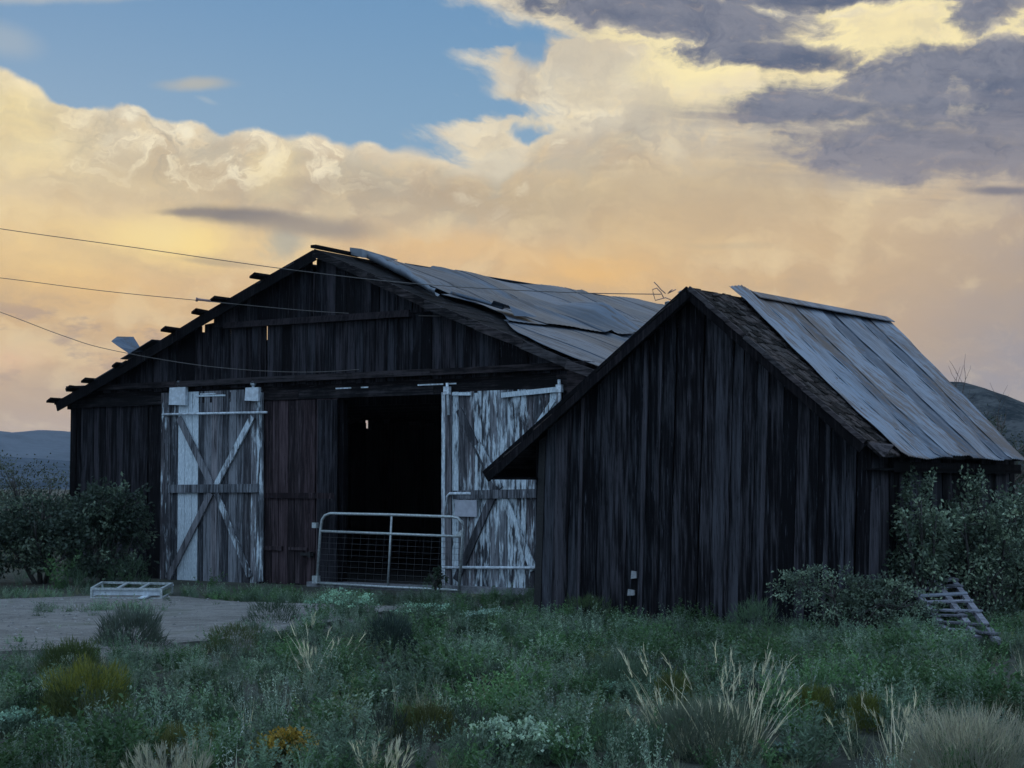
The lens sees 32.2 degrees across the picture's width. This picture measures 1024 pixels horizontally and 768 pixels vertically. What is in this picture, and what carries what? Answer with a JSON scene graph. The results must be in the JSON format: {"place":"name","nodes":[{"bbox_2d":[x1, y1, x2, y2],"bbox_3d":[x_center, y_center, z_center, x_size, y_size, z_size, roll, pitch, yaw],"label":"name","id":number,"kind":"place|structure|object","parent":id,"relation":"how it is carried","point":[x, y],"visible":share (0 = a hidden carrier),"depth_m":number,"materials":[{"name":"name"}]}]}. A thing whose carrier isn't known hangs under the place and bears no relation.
{"place":"outdoors","nodes":[
{"label":"outdoors","id":0,"kind":"place"},
{"bbox_2d":[0,430,69,460],"bbox_3d":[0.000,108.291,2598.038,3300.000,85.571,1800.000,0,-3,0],"label":"hills","id":1,"kind":"structure","parent":0,"point":[42,444],"depth_m":2306.80,"materials":[{"name":"blue"}]},
{"bbox_2d":[0,456,69,488],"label":"scrub hill","id":2,"kind":"structure","parent":0,"point":[60,465],"depth_m":778.84,"materials":[{"name":"green plant"}]},
{"bbox_2d":[121,735,213,767],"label":"tall grass","id":3,"kind":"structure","parent":0,"point":[139,758],"depth_m":10.40,"materials":[{"name":"plant"}]},
{"bbox_2d":[0,595,409,659],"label":"dirt road","id":4,"kind":"structure","parent":0,"point":[186,604],"depth_m":22.62,"materials":[{"name":"grey gravel"}]},
{"bbox_2d":[274,611,365,681],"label":"tall grass","id":5,"kind":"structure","parent":0,"point":[307,653],"depth_m":16.35,"materials":[{"name":"plant"}]},
{"bbox_2d":[349,728,419,767],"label":"tall grass","id":6,"kind":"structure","parent":0,"point":[388,759],"depth_m":10.53,"materials":[{"name":"plant"}]},
{"bbox_2d":[0,489,1023,767],"bbox_3d":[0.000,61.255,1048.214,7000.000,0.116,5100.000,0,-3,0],"label":"ground","id":7,"kind":"structure","parent":0,"point":[840,761],"depth_m":14.54,"materials":[{"name":"green plant"}]},
{"bbox_2d":[0,516,11,536],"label":"leafy shrub","id":8,"kind":"object","parent":7,"relation":"on","point":[2,523],"visible":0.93,"depth_m":30.72,"materials":[{"name":"green plant"}]},
{"bbox_2d":[0,475,27,559],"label":"leafy shrub","id":9,"kind":"object","parent":7,"relation":"on","point":[6,500],"visible":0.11,"depth_m":40.16,"materials":[{"name":"green plant"}]},
{"bbox_2d":[0,706,55,735],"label":"flowering plant","id":10,"kind":"object","parent":7,"relation":"on","point":[22,715],"visible":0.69,"depth_m":12.62,"materials":[{"name":"green plant"}]},
{"bbox_2d":[0,449,69,564],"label":"leafy shrub","id":11,"kind":"object","parent":7,"relation":"on","point":[13,488],"visible":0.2,"depth_m":38.80,"materials":[{"name":"green plant"}]},
{"bbox_2d":[22,716,78,740],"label":"flowering plant","id":12,"kind":"object","parent":7,"relation":"on","point":[60,721],"visible":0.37,"depth_m":12.46,"materials":[{"name":"green plant"}]},
{"bbox_2d":[0,482,126,583],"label":"leafy shrub","id":13,"kind":"object","parent":7,"relation":"on","point":[40,531],"visible":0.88,"depth_m":31.21,"materials":[{"name":"green plant"}]},
{"bbox_2d":[34,634,106,680],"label":"shrub","id":14,"kind":"object","parent":7,"relation":"on","point":[65,649],"visible":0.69,"depth_m":16.22,"materials":[{"name":"green plant"}]},
{"bbox_2d":[32,651,136,731],"bbox_3d":[-3.111,2.230,12.956,0.856,0.568,0.868,1,-3,-19],"label":"shrub","id":15,"kind":"object","parent":7,"relation":"on","point":[79,672],"visible":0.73,"depth_m":12.87,"materials":[{"name":"green plant"}]},
{"bbox_2d":[49,471,159,582],"bbox_3d":[-7.286,2.569,31.438,2.082,2.053,1.312,0,-3,0],"label":"leafy shrub","id":16,"kind":"object","parent":7,"relation":"on","point":[115,517],"visible":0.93,"depth_m":31.34,"materials":[{"name":"green plant"}]},
{"bbox_2d":[54,601,177,610],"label":"grass clump","id":17,"kind":"object","parent":7,"relation":"on","point":[105,605],"visible":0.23,"depth_m":24.89,"materials":[{"name":"green plant"}]},
{"bbox_2d":[90,581,173,598],"bbox_3d":[-5.947,3.212,27.588,1.355,0.172,2.130,0,-3,0],"label":"metal rack","id":18,"kind":"object","parent":7,"relation":"on","point":[120,590],"visible":0.98,"depth_m":26.88,"materials":[{"name":"grey metal"}]},
{"bbox_2d":[89,598,176,646],"bbox_3d":[-4.130,2.634,19.327,0.986,0.597,0.930,3,-4,-44],"label":"shrub","id":19,"kind":"object","parent":7,"relation":"on","point":[142,621],"visible":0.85,"depth_m":19.19,"materials":[{"name":"green plant"}]},
{"bbox_2d":[141,718,227,762],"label":"shrub","id":20,"kind":"object","parent":7,"relation":"on","point":[167,734],"visible":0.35,"depth_m":11.64,"materials":[{"name":"green plant"}]},
{"bbox_2d":[204,620,265,654],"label":"shrub","id":21,"kind":"object","parent":7,"relation":"on","point":[236,630],"visible":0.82,"depth_m":18.95,"materials":[{"name":"green plant"}]},
{"bbox_2d":[240,595,307,623],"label":"shrub","id":22,"kind":"object","parent":7,"relation":"on","point":[287,613],"visible":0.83,"depth_m":22.17,"materials":[{"name":"green plant"}]},
{"bbox_2d":[250,724,319,766],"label":"flowering plant","id":23,"kind":"object","parent":7,"relation":"on","point":[289,735],"visible":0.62,"depth_m":11.27,"materials":[{"name":"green plant"}]},
{"bbox_2d":[298,587,383,618],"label":"flowering plant","id":24,"kind":"object","parent":7,"relation":"on","point":[347,599],"visible":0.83,"depth_m":23.22,"materials":[{"name":"green plant"}]},
{"bbox_2d":[46,245,664,594],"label":"barn","id":25,"kind":"structure","parent":7,"relation":"on","point":[249,475],"depth_m":31.54,"materials":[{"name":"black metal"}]},
{"bbox_2d":[160,381,267,582],"bbox_3d":[-5.451,1.768,32.278,2.749,3.705,0.118,-2,-4,35],"label":"sliding door","id":26,"kind":"structure","parent":25,"relation":"in","point":[212,495],"depth_m":32.29,"materials":[{"name":"white paint"}]},
{"bbox_2d":[3,278,426,315],"bbox_3d":[-8.023,-1.905,32.213,14.718,1.885,0.864,-1,-3,19],"label":"overhead cable","id":27,"kind":"object","parent":25,"relation":"attached to","point":[200,299],"visible":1,"depth_m":31.72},
{"bbox_2d":[1,312,432,371],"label":"overhead cable","id":28,"kind":"object","parent":25,"relation":"attached to","point":[174,361],"visible":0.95,"depth_m":32.03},
{"bbox_2d":[0,228,660,294],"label":"overhead cable","id":29,"kind":"object","parent":25,"relation":"attached to","point":[339,275],"visible":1,"depth_m":26.69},
{"bbox_2d":[312,512,464,591],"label":"farm gate","id":30,"kind":"structure","parent":25,"relation":"attached to","point":[459,534],"depth_m":29.52,"materials":[{"name":"metal"}]},
{"bbox_2d":[441,379,562,587],"bbox_3d":[-0.191,1.685,28.525,2.439,3.480,0.125,-2,-4,35],"label":"sliding door","id":31,"kind":"structure","parent":25,"relation":"in","point":[498,517],"depth_m":28.71,"materials":[{"name":"white paint"}]},
{"bbox_2d":[332,666,414,698],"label":"flowering plant","id":32,"kind":"object","parent":7,"relation":"on","point":[369,679],"visible":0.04,"depth_m":15.17,"materials":[{"name":"green plant"}]},
{"bbox_2d":[360,605,417,660],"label":"shrub","id":33,"kind":"object","parent":7,"relation":"on","point":[402,624],"visible":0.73,"depth_m":18.02,"materials":[{"name":"green plant"}]},
{"bbox_2d":[391,601,460,619],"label":"flowering plant","id":34,"kind":"object","parent":7,"relation":"on","point":[453,609],"visible":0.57,"depth_m":23.42,"materials":[{"name":"green plant"}]},
{"bbox_2d":[388,696,469,742],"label":"shrub","id":35,"kind":"object","parent":7,"relation":"on","point":[431,712],"visible":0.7,"depth_m":12.18,"materials":[{"name":"green plant"}]},
{"bbox_2d":[426,566,448,590],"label":"leafy shrub","id":36,"kind":"object","parent":7,"relation":"on","point":[436,577],"visible":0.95,"depth_m":28.47,"materials":[{"name":"green plant"}]},
{"bbox_2d":[456,606,524,625],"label":"flowering plant","id":37,"kind":"object","parent":7,"relation":"on","point":[471,615],"visible":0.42,"depth_m":22.44,"materials":[{"name":"green plant"}]},
{"bbox_2d":[451,713,566,763],"bbox_3d":[-0.007,2.248,11.354,0.681,0.290,0.678,-1,-4,24],"label":"flowering plant","id":38,"kind":"object","parent":7,"relation":"on","point":[509,732],"visible":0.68,"depth_m":11.24,"materials":[{"name":"green plant"}]},
{"bbox_2d":[523,731,589,764],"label":"flowering plant","id":39,"kind":"object","parent":7,"relation":"on","point":[544,752],"visible":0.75,"depth_m":11.04,"materials":[{"name":"green plant"}]},
{"bbox_2d":[564,592,615,619],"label":"shrub","id":40,"kind":"object","parent":7,"relation":"on","point":[587,604],"visible":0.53,"depth_m":23.35,"materials":[{"name":"green plant"}]},
{"bbox_2d":[592,678,640,699],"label":"flowering plant","id":41,"kind":"object","parent":7,"relation":"on","point":[610,690],"visible":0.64,"depth_m":14.69,"materials":[{"name":"green plant"}]},
{"bbox_2d":[574,653,663,698],"bbox_3d":[0.906,2.486,15.219,0.838,0.383,0.848,2,-4,-32],"label":"shrub","id":42,"kind":"object","parent":7,"relation":"on","point":[622,667],"visible":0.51,"depth_m":15.11,"materials":[{"name":"green plant"}]},
{"bbox_2d":[649,666,696,708],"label":"shrub","id":43,"kind":"object","parent":7,"relation":"on","point":[679,680],"visible":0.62,"depth_m":13.80,"materials":[{"name":"green plant"}]},
{"bbox_2d":[626,686,779,764],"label":"tall grass","id":44,"kind":"object","parent":7,"relation":"on","point":[718,719],"visible":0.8,"depth_m":11.47,"materials":[{"name":"green plant"}]},
{"bbox_2d":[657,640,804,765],"bbox_3d":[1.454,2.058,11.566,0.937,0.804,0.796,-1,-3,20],"label":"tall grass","id":45,"kind":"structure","parent":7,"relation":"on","point":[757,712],"depth_m":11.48,"materials":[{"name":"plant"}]},
{"bbox_2d":[482,285,1023,629],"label":"shed","id":46,"kind":"structure","parent":7,"relation":"on","point":[722,452],"depth_m":23.15,"materials":[{"name":"brown wood"}]},
{"bbox_2d":[652,282,675,300],"bbox_3d":[2.015,-1.229,23.507,0.316,0.256,0.014,0,-3,0],"label":"loose wire","id":47,"kind":"object","parent":46,"relation":"attached to","point":[670,291],"visible":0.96,"depth_m":23.50,"materials":[{"name":"metal"}]},
{"bbox_2d":[725,593,785,641],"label":"shrub","id":48,"kind":"object","parent":7,"relation":"on","point":[754,610],"visible":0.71,"depth_m":20.21,"materials":[{"name":"green plant"}]},
{"bbox_2d":[793,682,841,725],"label":"shrub","id":49,"kind":"object","parent":7,"relation":"on","point":[819,691],"visible":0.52,"depth_m":12.91,"materials":[{"name":"green plant"}]},
{"bbox_2d":[822,685,870,760],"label":"tall grass","id":50,"kind":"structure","parent":7,"relation":"on","point":[851,753],"depth_m":11.64,"materials":[{"name":"plant"}]},
{"bbox_2d":[766,561,948,631],"bbox_3d":[4.042,2.538,20.792,2.157,0.917,0.832,0,-3,0],"label":"leafy shrub","id":51,"kind":"object","parent":7,"relation":"on","point":[887,599],"visible":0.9,"depth_m":20.80,"materials":[{"name":"green plant"}]},
{"bbox_2d":[841,690,885,733],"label":"shrub","id":52,"kind":"object","parent":7,"relation":"on","point":[872,701],"visible":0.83,"depth_m":12.76,"materials":[{"name":"green plant"}]},
{"bbox_2d":[823,574,909,628],"bbox_3d":[4.249,2.640,21.174,1.060,0.743,0.884,0,-3,0],"label":"leafy shrub","id":53,"kind":"object","parent":7,"relation":"on","point":[848,604],"visible":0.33,"depth_m":21.04,"materials":[{"name":"green plant"}]},
{"bbox_2d":[882,458,969,624],"bbox_3d":[4.971,1.965,21.939,1.035,2.176,1.304,3,-4,-39],"label":"leafy shrub","id":54,"kind":"object","parent":7,"relation":"on","point":[927,562],"visible":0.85,"depth_m":21.77,"materials":[{"name":"green plant"}]},
{"bbox_2d":[884,696,1023,767],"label":"grass tuft","id":55,"kind":"object","parent":7,"relation":"on","point":[957,731],"visible":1,"depth_m":10.42,"materials":[{"name":"beige plant"}]},
{"bbox_2d":[907,577,1000,644],"bbox_3d":[5.124,2.624,20.808,0.680,0.547,3.560,0,-3,6],"label":"wooden pallet","id":56,"kind":"object","parent":7,"relation":"on","point":[959,614],"visible":0.67,"depth_m":20.69,"materials":[{"name":"grey wood"}]},
{"bbox_2d":[930,464,1023,620],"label":"leafy shrub","id":57,"kind":"object","parent":7,"relation":"on","point":[991,557],"visible":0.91,"depth_m":22.65,"materials":[{"name":"green plant"}]},
{"bbox_2d":[950,354,1023,489],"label":"bare tree","id":58,"kind":"object","parent":7,"relation":"on","point":[993,413],"visible":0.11,"depth_m":35.16,"materials":[{"name":"brown plant"}]},
{"bbox_2d":[969,480,1023,612],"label":"leafy shrub","id":59,"kind":"object","parent":7,"relation":"on","point":[1017,586],"visible":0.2,"depth_m":23.60,"materials":[{"name":"green plant"}]},
{"bbox_2d":[984,404,1015,461],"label":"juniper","id":60,"kind":"object","parent":7,"relation":"on","point":[996,425],"visible":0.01,"depth_m":79.32,"materials":[{"name":"green plant"}]},
{"bbox_2d":[986,410,1023,493],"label":"bare tree","id":61,"kind":"object","parent":7,"relation":"on","point":[1022,471],"visible":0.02,"depth_m":36.91,"materials":[{"name":"brown plant"}]},
{"bbox_2d":[991,413,1023,525],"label":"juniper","id":62,"kind":"object","parent":7,"relation":"on","point":[1019,479],"visible":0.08,"depth_m":59.72,"materials":[{"name":"green plant"}]},
{"bbox_2d":[1009,431,1023,499],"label":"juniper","id":63,"kind":"object","parent":7,"relation":"on","point":[1020,450],"visible":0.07,"depth_m":69.44,"materials":[{"name":"green plant"}]},
{"bbox_2d":[0,0,1023,431],"label":"sky","id":64,"kind":"structure","parent":0,"point":[867,156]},
{"bbox_2d":[625,701,657,744],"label":"tall grass","id":65,"kind":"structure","parent":0,"point":[636,717],"depth_m":12.19,"materials":[{"name":"green plant"}]},
{"bbox_2d":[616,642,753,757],"bbox_3d":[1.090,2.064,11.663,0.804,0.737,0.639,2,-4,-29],"label":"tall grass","id":66,"kind":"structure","parent":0,"point":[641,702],"depth_m":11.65,"materials":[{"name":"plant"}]},
{"bbox_2d":[753,740,809,763],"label":"shrub","id":67,"kind":"object","parent":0,"point":[779,746],"visible":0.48,"depth_m":11.49,"materials":[{"name":"green plant"}]},
{"bbox_2d":[858,684,931,764],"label":"tall grass","id":68,"kind":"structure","parent":0,"point":[893,732],"depth_m":11.42,"materials":[{"name":"plant"}]},
{"bbox_2d":[951,382,1023,501],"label":"hill","id":69,"kind":"structure","parent":0,"point":[1012,409],"depth_m":168.00,"materials":[{"name":"green plant"}]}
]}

